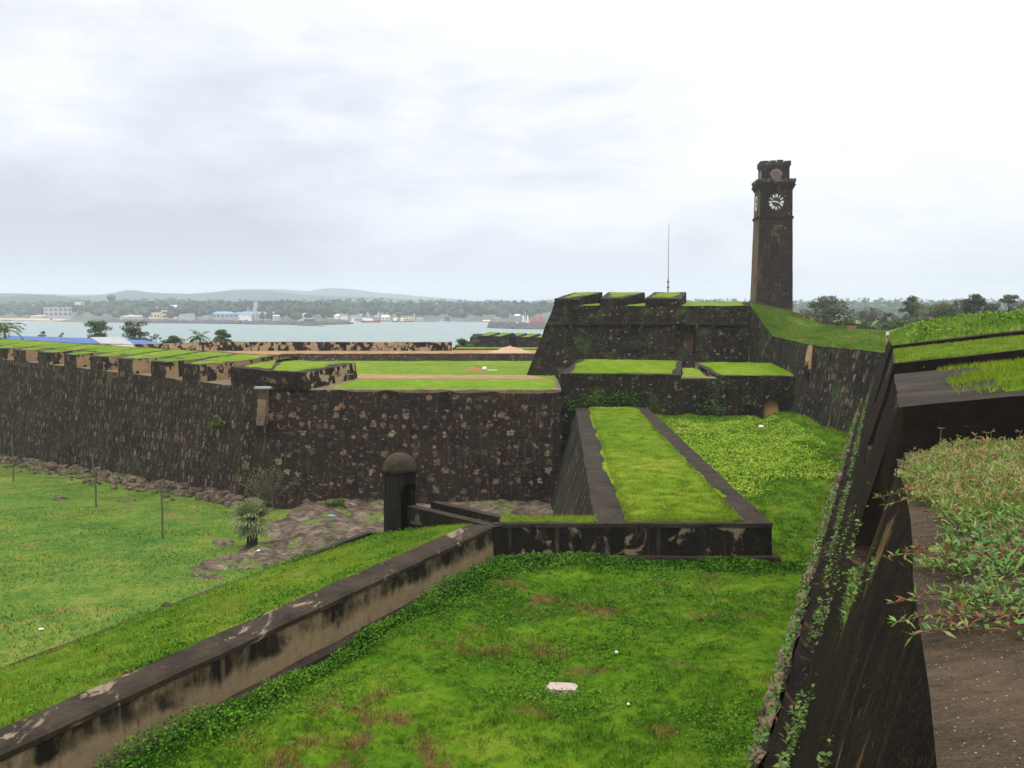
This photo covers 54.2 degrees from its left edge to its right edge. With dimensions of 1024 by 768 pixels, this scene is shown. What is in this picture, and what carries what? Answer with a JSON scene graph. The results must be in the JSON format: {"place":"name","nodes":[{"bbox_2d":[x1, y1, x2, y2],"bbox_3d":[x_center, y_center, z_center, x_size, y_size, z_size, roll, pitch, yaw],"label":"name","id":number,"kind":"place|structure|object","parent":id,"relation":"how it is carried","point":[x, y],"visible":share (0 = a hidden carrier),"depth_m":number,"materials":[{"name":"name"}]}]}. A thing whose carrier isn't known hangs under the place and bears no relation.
{"place":"outdoors","nodes":[
{"label":"outdoors","id":0,"kind":"place"},
{"bbox_2d":[0,318,67,321],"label":"beach","id":1,"kind":"structure","parent":0,"point":[20,319],"depth_m":1368.60,"materials":[{"name":"beige sand"}]},
{"bbox_2d":[91,337,133,345],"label":"tin roofed shed","id":2,"kind":"structure","parent":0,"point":[119,341],"depth_m":131.88,"materials":[{"name":"white metal"}]},
{"bbox_2d":[0,464,383,666],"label":"field","id":3,"kind":"structure","parent":0,"point":[61,602],"depth_m":60.35,"materials":[{"name":"green plant"}]},
{"bbox_2d":[11,437,13,481],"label":"wooden post","id":4,"kind":"object","parent":3,"relation":"on","point":[12,459],"visible":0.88,"depth_m":97.42,"materials":[{"name":"paint"}]},
{"bbox_2d":[52,496,67,500],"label":"boulder","id":5,"kind":"object","parent":3,"relation":"on","point":[58,498],"visible":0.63,"depth_m":83.98,"materials":[{"name":"grey stone"}]},
{"bbox_2d":[91,454,96,507],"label":"wooden post","id":6,"kind":"object","parent":3,"relation":"on","point":[92,455],"visible":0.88,"depth_m":78.36,"materials":[{"name":"paint"}]},
{"bbox_2d":[117,499,135,501],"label":"boulder","id":7,"kind":"object","parent":3,"relation":"on","point":[125,500],"visible":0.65,"depth_m":82.32,"materials":[{"name":"grey stone"}]},
{"bbox_2d":[159,480,163,538],"bbox_3d":[-22.605,8.252,64.541,0.189,4.093,0.149,0,4,0],"label":"wooden post","id":8,"kind":"object","parent":3,"relation":"on","point":[162,528],"visible":0.88,"depth_m":64.50,"materials":[{"name":"paint"}]},
{"bbox_2d":[0,524,497,767],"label":"parapet wall","id":9,"kind":"structure","parent":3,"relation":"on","point":[85,728],"depth_m":25.84,"materials":[{"name":"paint"}]},
{"bbox_2d":[0,519,480,728],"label":"bank grass","id":10,"kind":"structure","parent":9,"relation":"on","point":[244,594],"depth_m":28.63,"materials":[{"name":"green plant"}]},
{"bbox_2d":[226,495,277,547],"bbox_3d":[-16.121,8.657,61.846,3.081,3.466,3.215,0,4,0],"label":"fan palm","id":11,"kind":"object","parent":3,"relation":"on","point":[253,529],"visible":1,"depth_m":61.55,"materials":[{"name":"green plant"}]},
{"bbox_2d":[235,464,296,503],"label":"shrub","id":12,"kind":"object","parent":3,"relation":"on","point":[267,500],"visible":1,"depth_m":76.07,"materials":[{"name":"green plant"}]},
{"bbox_2d":[324,498,347,508],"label":"bush","id":13,"kind":"object","parent":3,"relation":"on","point":[339,502],"visible":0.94,"depth_m":74.82,"materials":[{"name":"green plant"}]},
{"bbox_2d":[380,452,418,531],"bbox_3d":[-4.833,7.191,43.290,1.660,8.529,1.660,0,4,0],"label":"sentry box","id":14,"kind":"object","parent":3,"relation":"on","point":[399,470],"visible":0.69,"depth_m":42.55,"materials":[{"name":"stone"}]},
{"bbox_2d":[268,378,560,509],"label":"curtain wall","id":15,"kind":"structure","parent":3,"relation":"on","point":[468,439],"depth_m":79.74,"materials":[{"name":"stone"}]},
{"bbox_2d":[407,501,533,557],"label":"passage wall","id":16,"kind":"structure","parent":3,"relation":"on","point":[437,513],"depth_m":41.31,"materials":[{"name":"stone"}]},
{"bbox_2d":[481,406,781,563],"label":"traverse wall","id":17,"kind":"structure","parent":3,"relation":"on","point":[584,485],"depth_m":41.83,"materials":[{"name":"stone"}]},
{"bbox_2d":[500,406,743,521],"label":"grass","id":18,"kind":"structure","parent":17,"relation":"on","point":[730,516],"depth_m":45.82,"materials":[{"name":"green plant"}]},
{"bbox_2d":[555,359,806,458],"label":"cross wall","id":19,"kind":"structure","parent":3,"relation":"on","point":[735,387],"depth_m":82.21,"materials":[{"name":"stone"}]},
{"bbox_2d":[561,384,760,415],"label":"wall ivy","id":20,"kind":"object","parent":19,"relation":"attached to","point":[589,404],"depth_m":81.68,"materials":[{"name":"green plant"}]},
{"bbox_2d":[0,321,544,347],"bbox_3d":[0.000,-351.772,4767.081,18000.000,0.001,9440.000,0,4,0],"label":"sea","id":21,"kind":"structure","parent":0,"point":[452,332],"depth_m":786.71,"materials":[{"name":"liquid"}]},
{"bbox_2d":[275,320,352,324],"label":"rock spit","id":22,"kind":"structure","parent":21,"relation":"in","point":[315,323],"depth_m":1064.86,"materials":[{"name":"grey stone"}]},
{"bbox_2d":[361,312,380,322],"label":"ship","id":23,"kind":"object","parent":21,"relation":"on","point":[367,320],"visible":0.9,"depth_m":1211.16,"materials":[{"name":"white paint"}]},
{"bbox_2d":[487,321,546,328],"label":"breakwater rocks","id":24,"kind":"object","parent":21,"relation":"in","point":[519,325],"visible":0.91,"depth_m":880.75,"materials":[{"name":"grey stone"}]},
{"bbox_2d":[530,316,545,322],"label":"boat","id":25,"kind":"object","parent":21,"relation":"on","point":[533,320],"visible":0.87,"depth_m":1176.46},
{"bbox_2d":[0,288,552,313],"bbox_3d":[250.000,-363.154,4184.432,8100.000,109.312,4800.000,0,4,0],"label":"hills","id":26,"kind":"structure","parent":0,"point":[233,295],"depth_m":3229.88,"materials":[{"name":"green plant"}]},
{"bbox_2d":[185,498,552,593],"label":"rocky ground","id":27,"kind":"structure","parent":0,"point":[301,528],"depth_m":66.32,"materials":[{"name":"grey stone"}]},
{"bbox_2d":[331,361,559,377],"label":"lawn","id":28,"kind":"structure","parent":0,"point":[437,367],"depth_m":110.81,"materials":[{"name":"green plant"}]},
{"bbox_2d":[280,353,534,360],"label":"rubble retaining wall","id":29,"kind":"structure","parent":28,"relation":"on","point":[433,357],"depth_m":124.51,"materials":[{"name":"stone"}]},
{"bbox_2d":[462,366,482,370],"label":"earth heap","id":30,"kind":"object","parent":28,"relation":"on","point":[474,368],"visible":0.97,"depth_m":105.71,"materials":[{"name":"orange soil"}]},
{"bbox_2d":[526,292,750,375],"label":"bastion","id":31,"kind":"object","parent":28,"relation":"on","point":[634,325],"visible":0.96,"depth_m":99.31,"materials":[{"name":"stone"}]},
{"bbox_2d":[667,238,668,291],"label":"flagpole","id":32,"kind":"object","parent":31,"relation":"on","point":[668,268],"visible":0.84,"depth_m":111.33,"materials":[{"name":"metal"}]},
{"bbox_2d":[357,374,542,377],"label":"path","id":33,"kind":"structure","parent":0,"point":[433,376],"depth_m":95.18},
{"bbox_2d":[0,312,939,322],"bbox_3d":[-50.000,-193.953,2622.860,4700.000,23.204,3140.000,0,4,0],"label":"land","id":34,"kind":"structure","parent":0,"point":[85,317],"depth_m":1372.60,"materials":[{"name":"green plant"}]},
{"bbox_2d":[30,315,47,318],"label":"harbour building","id":35,"kind":"structure","parent":34,"relation":"on","point":[40,316],"depth_m":1392.12,"materials":[{"name":"beige paint"}]},
{"bbox_2d":[44,307,79,318],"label":"harbour building","id":36,"kind":"structure","parent":34,"relation":"on","point":[57,312],"depth_m":1416.44,"materials":[{"name":"white paint"}]},
{"bbox_2d":[74,301,84,314],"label":"water tower","id":37,"kind":"structure","parent":34,"relation":"on","point":[78,302],"depth_m":1395.30,"materials":[{"name":"beige paint"}]},
{"bbox_2d":[107,294,115,306],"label":"water tower","id":38,"kind":"structure","parent":34,"relation":"on","point":[111,298],"depth_m":1417.37,"materials":[{"name":"grey concrete"}]},
{"bbox_2d":[120,315,148,319],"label":"harbour building","id":39,"kind":"structure","parent":34,"relation":"on","point":[137,317],"depth_m":1277.36,"materials":[{"name":"beige paint"}]},
{"bbox_2d":[149,307,160,318],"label":"harbour building","id":40,"kind":"structure","parent":34,"relation":"on","point":[155,315],"depth_m":1326.97,"materials":[{"name":"beige paint"}]},
{"bbox_2d":[161,307,170,318],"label":"harbour building","id":41,"kind":"structure","parent":34,"relation":"on","point":[163,314],"depth_m":1296.92,"materials":[{"name":"beige paint"}]},
{"bbox_2d":[90,318,277,324],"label":"rock revetment","id":42,"kind":"object","parent":34,"relation":"on","point":[260,322],"visible":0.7,"depth_m":1143.81,"materials":[{"name":"grey stone"}]},
{"bbox_2d":[179,313,198,320],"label":"harbour building","id":43,"kind":"structure","parent":34,"relation":"on","point":[188,316],"depth_m":1237.44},
{"bbox_2d":[212,311,273,319],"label":"harbour building","id":44,"kind":"structure","parent":34,"relation":"on","point":[224,315],"depth_m":1257.50,"materials":[{"name":"paint"}]},
{"bbox_2d":[239,314,252,320],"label":"harbour building","id":45,"kind":"structure","parent":34,"relation":"on","point":[243,317],"depth_m":1212.40,"materials":[{"name":"white paint"}]},
{"bbox_2d":[246,301,253,319],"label":"water tower","id":46,"kind":"structure","parent":34,"relation":"on","point":[249,304],"depth_m":1221.04,"materials":[{"name":"paint"}]},
{"bbox_2d":[253,302,257,320],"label":"stair tower","id":47,"kind":"structure","parent":34,"relation":"on","point":[255,312],"depth_m":1221.41,"materials":[{"name":"white paint"}]},
{"bbox_2d":[272,315,282,320],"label":"harbour building","id":48,"kind":"structure","parent":34,"relation":"on","point":[276,317],"depth_m":1207.60,"materials":[{"name":"white paint"}]},
{"bbox_2d":[304,318,314,321],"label":"harbour building","id":49,"kind":"structure","parent":34,"relation":"on","point":[309,319],"depth_m":1167.77,"materials":[{"name":"paint"}]},
{"bbox_2d":[350,314,362,318],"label":"harbour building","id":50,"kind":"structure","parent":34,"relation":"on","point":[356,316],"depth_m":1327.16,"materials":[{"name":"white paint"}]},
{"bbox_2d":[381,315,389,320],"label":"harbour building","id":51,"kind":"structure","parent":34,"relation":"on","point":[385,317],"depth_m":1287.46,"materials":[{"name":"beige paint"}]},
{"bbox_2d":[403,315,414,320],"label":"harbour building","id":52,"kind":"structure","parent":34,"relation":"on","point":[408,317],"depth_m":1287.34,"materials":[{"name":"beige paint"}]},
{"bbox_2d":[0,299,1019,319],"bbox_3d":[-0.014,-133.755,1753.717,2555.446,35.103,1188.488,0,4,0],"label":"forest","id":53,"kind":"object","parent":34,"relation":"on","point":[296,311],"visible":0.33,"depth_m":1350.81,"materials":[{"name":"green plant"}]},
{"bbox_2d":[0,297,1023,309],"bbox_3d":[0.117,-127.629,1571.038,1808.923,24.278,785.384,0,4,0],"label":"palm grove","id":54,"kind":"object","parent":34,"relation":"on","point":[543,303],"visible":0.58,"depth_m":1450.21,"materials":[{"name":"green plant"}]},
{"bbox_2d":[86,411,865,767],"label":"ditch ground","id":55,"kind":"structure","parent":0,"point":[442,691],"depth_m":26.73,"materials":[{"name":"green plant"}]},
{"bbox_2d":[546,682,577,694],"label":"stone slab","id":56,"kind":"structure","parent":55,"relation":"on","point":[557,686],"depth_m":26.17,"materials":[{"name":"white stone"}]},
{"bbox_2d":[658,415,839,497],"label":"yellow weeds","id":57,"kind":"object","parent":55,"relation":"on","point":[740,438],"visible":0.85,"depth_m":64.17,"materials":[{"name":"plant"}]},
{"bbox_2d":[749,307,887,437],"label":"flank wall","id":58,"kind":"structure","parent":55,"relation":"on","point":[837,386],"depth_m":77.18,"materials":[{"name":"stone"}]},
{"bbox_2d":[749,300,828,324],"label":"ramp coping","id":59,"kind":"object","parent":58,"relation":"on","point":[772,306],"visible":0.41,"depth_m":107.49,"materials":[{"name":"stone"}]},
{"bbox_2d":[781,308,821,322],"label":"brown ramp wall","id":60,"kind":"structure","parent":58,"relation":"on","point":[813,318],"depth_m":115.35,"materials":[{"name":"brown stone"}]},
{"bbox_2d":[749,301,889,352],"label":"bank turf","id":61,"kind":"structure","parent":58,"relation":"on","point":[776,329],"depth_m":95.76,"materials":[{"name":"green plant"}]},
{"bbox_2d":[844,323,856,329],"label":"brick pedestal","id":62,"kind":"object","parent":58,"relation":"on","point":[850,325],"visible":0.83,"depth_m":107.47,"materials":[{"name":"red brick"}]},
{"bbox_2d":[745,321,1023,767],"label":"rampart wall","id":63,"kind":"structure","parent":55,"relation":"on","point":[884,696],"depth_m":8.05,"materials":[{"name":"stone"}]},
{"bbox_2d":[745,391,878,767],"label":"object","id":64,"kind":"object","parent":63,"relation":"attached to","point":[853,589],"depth_m":19.19,"materials":[{"name":"green plant"}]},
{"bbox_2d":[886,322,920,346],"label":"white coping","id":65,"kind":"object","parent":63,"relation":"on","point":[887,337],"visible":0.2,"depth_m":65.81,"materials":[{"name":"paint"}]},
{"bbox_2d":[873,464,1023,645],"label":"runner leaves","id":66,"kind":"object","parent":63,"relation":"on","point":[950,594],"visible":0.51,"depth_m":5.31,"materials":[{"name":"green plant"}]},
{"bbox_2d":[888,310,1023,345],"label":"mound grass","id":67,"kind":"structure","parent":63,"relation":"on","point":[895,339],"depth_m":41.69,"materials":[{"name":"green plant"}]},
{"bbox_2d":[893,435,1023,639],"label":"creeping grass","id":68,"kind":"structure","parent":63,"relation":"on","point":[1012,505],"depth_m":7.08,"materials":[{"name":"green plant"}]},
{"bbox_2d":[894,427,1023,514],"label":"dry grass","id":69,"kind":"structure","parent":63,"relation":"on","point":[973,466],"depth_m":8.66,"materials":[{"name":"green plant"}]},
{"bbox_2d":[894,335,1023,394],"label":"merlon grass","id":70,"kind":"structure","parent":63,"relation":"on","point":[1017,368],"depth_m":22.19,"materials":[{"name":"green plant"}]},
{"bbox_2d":[897,308,1023,338],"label":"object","id":71,"kind":"object","parent":63,"relation":"on","point":[919,328],"visible":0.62,"depth_m":46.10,"materials":[{"name":"green plant"}]},
{"bbox_2d":[215,348,748,429],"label":"dirt terrace","id":72,"kind":"structure","parent":0,"point":[365,352],"depth_m":131.03,"materials":[{"name":"brown soil"}]},
{"bbox_2d":[133,341,451,350],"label":"patchy parapet","id":73,"kind":"structure","parent":72,"relation":"on","point":[319,346],"depth_m":136.11,"materials":[{"name":"beige stone"}]},
{"bbox_2d":[452,347,537,349],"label":"grassy parapet","id":74,"kind":"structure","parent":72,"relation":"on","point":[489,348],"depth_m":139.39,"materials":[{"name":"plant"}]},
{"bbox_2d":[487,346,532,352],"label":"sand heap","id":75,"kind":"object","parent":72,"relation":"on","point":[509,349],"visible":0.97,"depth_m":130.38,"materials":[{"name":"beige sand"}]},
{"bbox_2d":[220,576,766,767],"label":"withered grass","id":76,"kind":"structure","parent":0,"point":[435,741],"depth_m":24.52,"materials":[{"name":"plant"}]},
{"bbox_2d":[0,0,1023,302],"label":"sky","id":77,"kind":"structure","parent":0,"point":[471,150],"materials":[{"name":"white"}]},
{"bbox_2d":[750,160,795,310],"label":"clock tower","id":78,"kind":"structure","parent":0,"point":[773,185],"depth_m":165.94,"materials":[{"name":"stone"}]},
{"bbox_2d":[693,318,926,362],"bbox_3d":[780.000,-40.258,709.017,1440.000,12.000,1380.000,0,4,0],"label":"town ground","id":79,"kind":"structure","parent":0,"point":[873,323],"depth_m":547.13,"materials":[{"name":"green plant"}]},
{"bbox_2d":[800,295,858,326],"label":"tree","id":80,"kind":"object","parent":79,"relation":"on","point":[828,314],"visible":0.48,"depth_m":188.07,"materials":[{"name":"green plant"}]},
{"bbox_2d":[853,307,888,326],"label":"tree","id":81,"kind":"object","parent":79,"relation":"on","point":[868,318],"visible":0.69,"depth_m":258.75,"materials":[{"name":"green plant"}]},
{"bbox_2d":[878,312,897,325],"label":"tree","id":82,"kind":"object","parent":79,"relation":"on","point":[883,318],"visible":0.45,"depth_m":249.15,"materials":[{"name":"green plant"}]},
{"bbox_2d":[887,318,908,328],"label":"bush","id":83,"kind":"object","parent":79,"relation":"on","point":[896,323],"visible":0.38,"depth_m":169.19,"materials":[{"name":"green plant"}]},
{"bbox_2d":[897,295,925,322],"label":"tree","id":84,"kind":"object","parent":79,"relation":"on","point":[912,304],"visible":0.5,"depth_m":199.01,"materials":[{"name":"green plant"}]},
{"bbox_2d":[907,301,967,323],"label":"tree","id":85,"kind":"object","parent":79,"relation":"on","point":[942,310],"visible":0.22,"depth_m":183.59,"materials":[{"name":"green plant"}]},
{"bbox_2d":[951,299,964,313],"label":"tree","id":86,"kind":"object","parent":79,"relation":"on","point":[956,303],"visible":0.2,"depth_m":214.21,"materials":[{"name":"green plant"}]},
{"bbox_2d":[960,293,990,314],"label":"tree","id":87,"kind":"object","parent":79,"relation":"on","point":[978,300],"visible":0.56,"depth_m":199.04,"materials":[{"name":"green plant"}]},
{"bbox_2d":[982,303,999,311],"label":"tree","id":88,"kind":"object","parent":79,"relation":"on","point":[990,307],"visible":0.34,"depth_m":238.27,"materials":[{"name":"green plant"}]},
{"bbox_2d":[994,294,1023,311],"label":"tree","id":89,"kind":"object","parent":79,"relation":"on","point":[1008,300],"visible":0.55,"depth_m":213.88,"materials":[{"name":"green plant"}]},
{"bbox_2d":[856,322,869,326],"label":"bush","id":90,"kind":"object","parent":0,"point":[863,325],"visible":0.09,"depth_m":149.46,"materials":[{"name":"green plant"}]},
{"bbox_2d":[876,323,893,330],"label":"bush","id":91,"kind":"object","parent":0,"point":[885,326],"visible":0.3,"depth_m":149.44,"materials":[{"name":"green plant"}]},
{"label":"shore ground","id":92,"kind":"structure","parent":0,"visible":0},
{"bbox_2d":[0,322,25,339],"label":"palm tree","id":93,"kind":"object","parent":92,"relation":"on","point":[3,326],"visible":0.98,"depth_m":139.29,"materials":[{"name":"green plant"}]},
{"bbox_2d":[2,336,158,343],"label":"blue roofed shed","id":94,"kind":"structure","parent":92,"relation":"on","point":[75,340],"depth_m":155.41,"materials":[{"name":"paint"}]},
{"bbox_2d":[83,320,113,337],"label":"tree","id":95,"kind":"object","parent":92,"relation":"on","point":[97,327],"visible":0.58,"depth_m":183.86,"materials":[{"name":"green plant"}]},
{"bbox_2d":[119,321,152,341],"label":"tree","id":96,"kind":"object","parent":92,"relation":"on","point":[133,331],"visible":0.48,"depth_m":179.23,"materials":[{"name":"green plant"}]},
{"bbox_2d":[149,334,162,341],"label":"tree","id":97,"kind":"object","parent":92,"relation":"on","point":[156,337],"visible":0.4,"depth_m":181.84,"materials":[{"name":"green plant"}]},
{"bbox_2d":[162,335,184,342],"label":"tree","id":98,"kind":"object","parent":92,"relation":"on","point":[173,339],"visible":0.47,"depth_m":179.52,"materials":[{"name":"green plant"}]},
{"bbox_2d":[186,330,209,341],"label":"palm tree","id":99,"kind":"object","parent":92,"relation":"on","point":[196,337],"visible":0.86,"depth_m":179.44,"materials":[{"name":"green plant"}]},
{"bbox_2d":[209,329,232,341],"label":"tree","id":100,"kind":"object","parent":92,"relation":"on","point":[222,334],"visible":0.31,"depth_m":189.09,"materials":[{"name":"green plant"}]},
{"bbox_2d":[455,338,472,346],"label":"tree","id":101,"kind":"object","parent":92,"relation":"on","point":[463,342],"visible":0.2,"depth_m":169.71,"materials":[{"name":"green plant"}]},
{"bbox_2d":[468,339,479,346],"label":"tree","id":102,"kind":"object","parent":92,"relation":"on","point":[474,341],"visible":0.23,"depth_m":197.43,"materials":[{"name":"green plant"}]},
{"bbox_2d":[470,332,542,346],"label":"bastion","id":103,"kind":"object","parent":92,"relation":"on","point":[493,339],"visible":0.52,"depth_m":204.91,"materials":[{"name":"stone"}]},
{"label":"ground","id":104,"kind":"structure","parent":0,"visible":0},
{"bbox_2d":[0,338,354,509],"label":"wall","id":105,"kind":"structure","parent":104,"relation":"on","point":[133,417],"depth_m":96.57,"materials":[{"name":"stone"}]},
{"bbox_2d":[209,415,225,435],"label":"bush","id":106,"kind":"object","parent":105,"relation":"attached to","point":[214,424],"visible":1,"depth_m":79.63,"materials":[{"name":"green plant"}]},
{"bbox_2d":[254,386,271,424],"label":"drain spout","id":107,"kind":"object","parent":105,"relation":"attached to","point":[262,418],"visible":1,"depth_m":79.59,"materials":[{"name":"beige stone"}]},
{"bbox_2d":[231,356,356,390],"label":"corner merlon","id":108,"kind":"object","parent":105,"relation":"on","point":[291,373],"visible":0.95,"depth_m":82.94,"materials":[{"name":"stone"}]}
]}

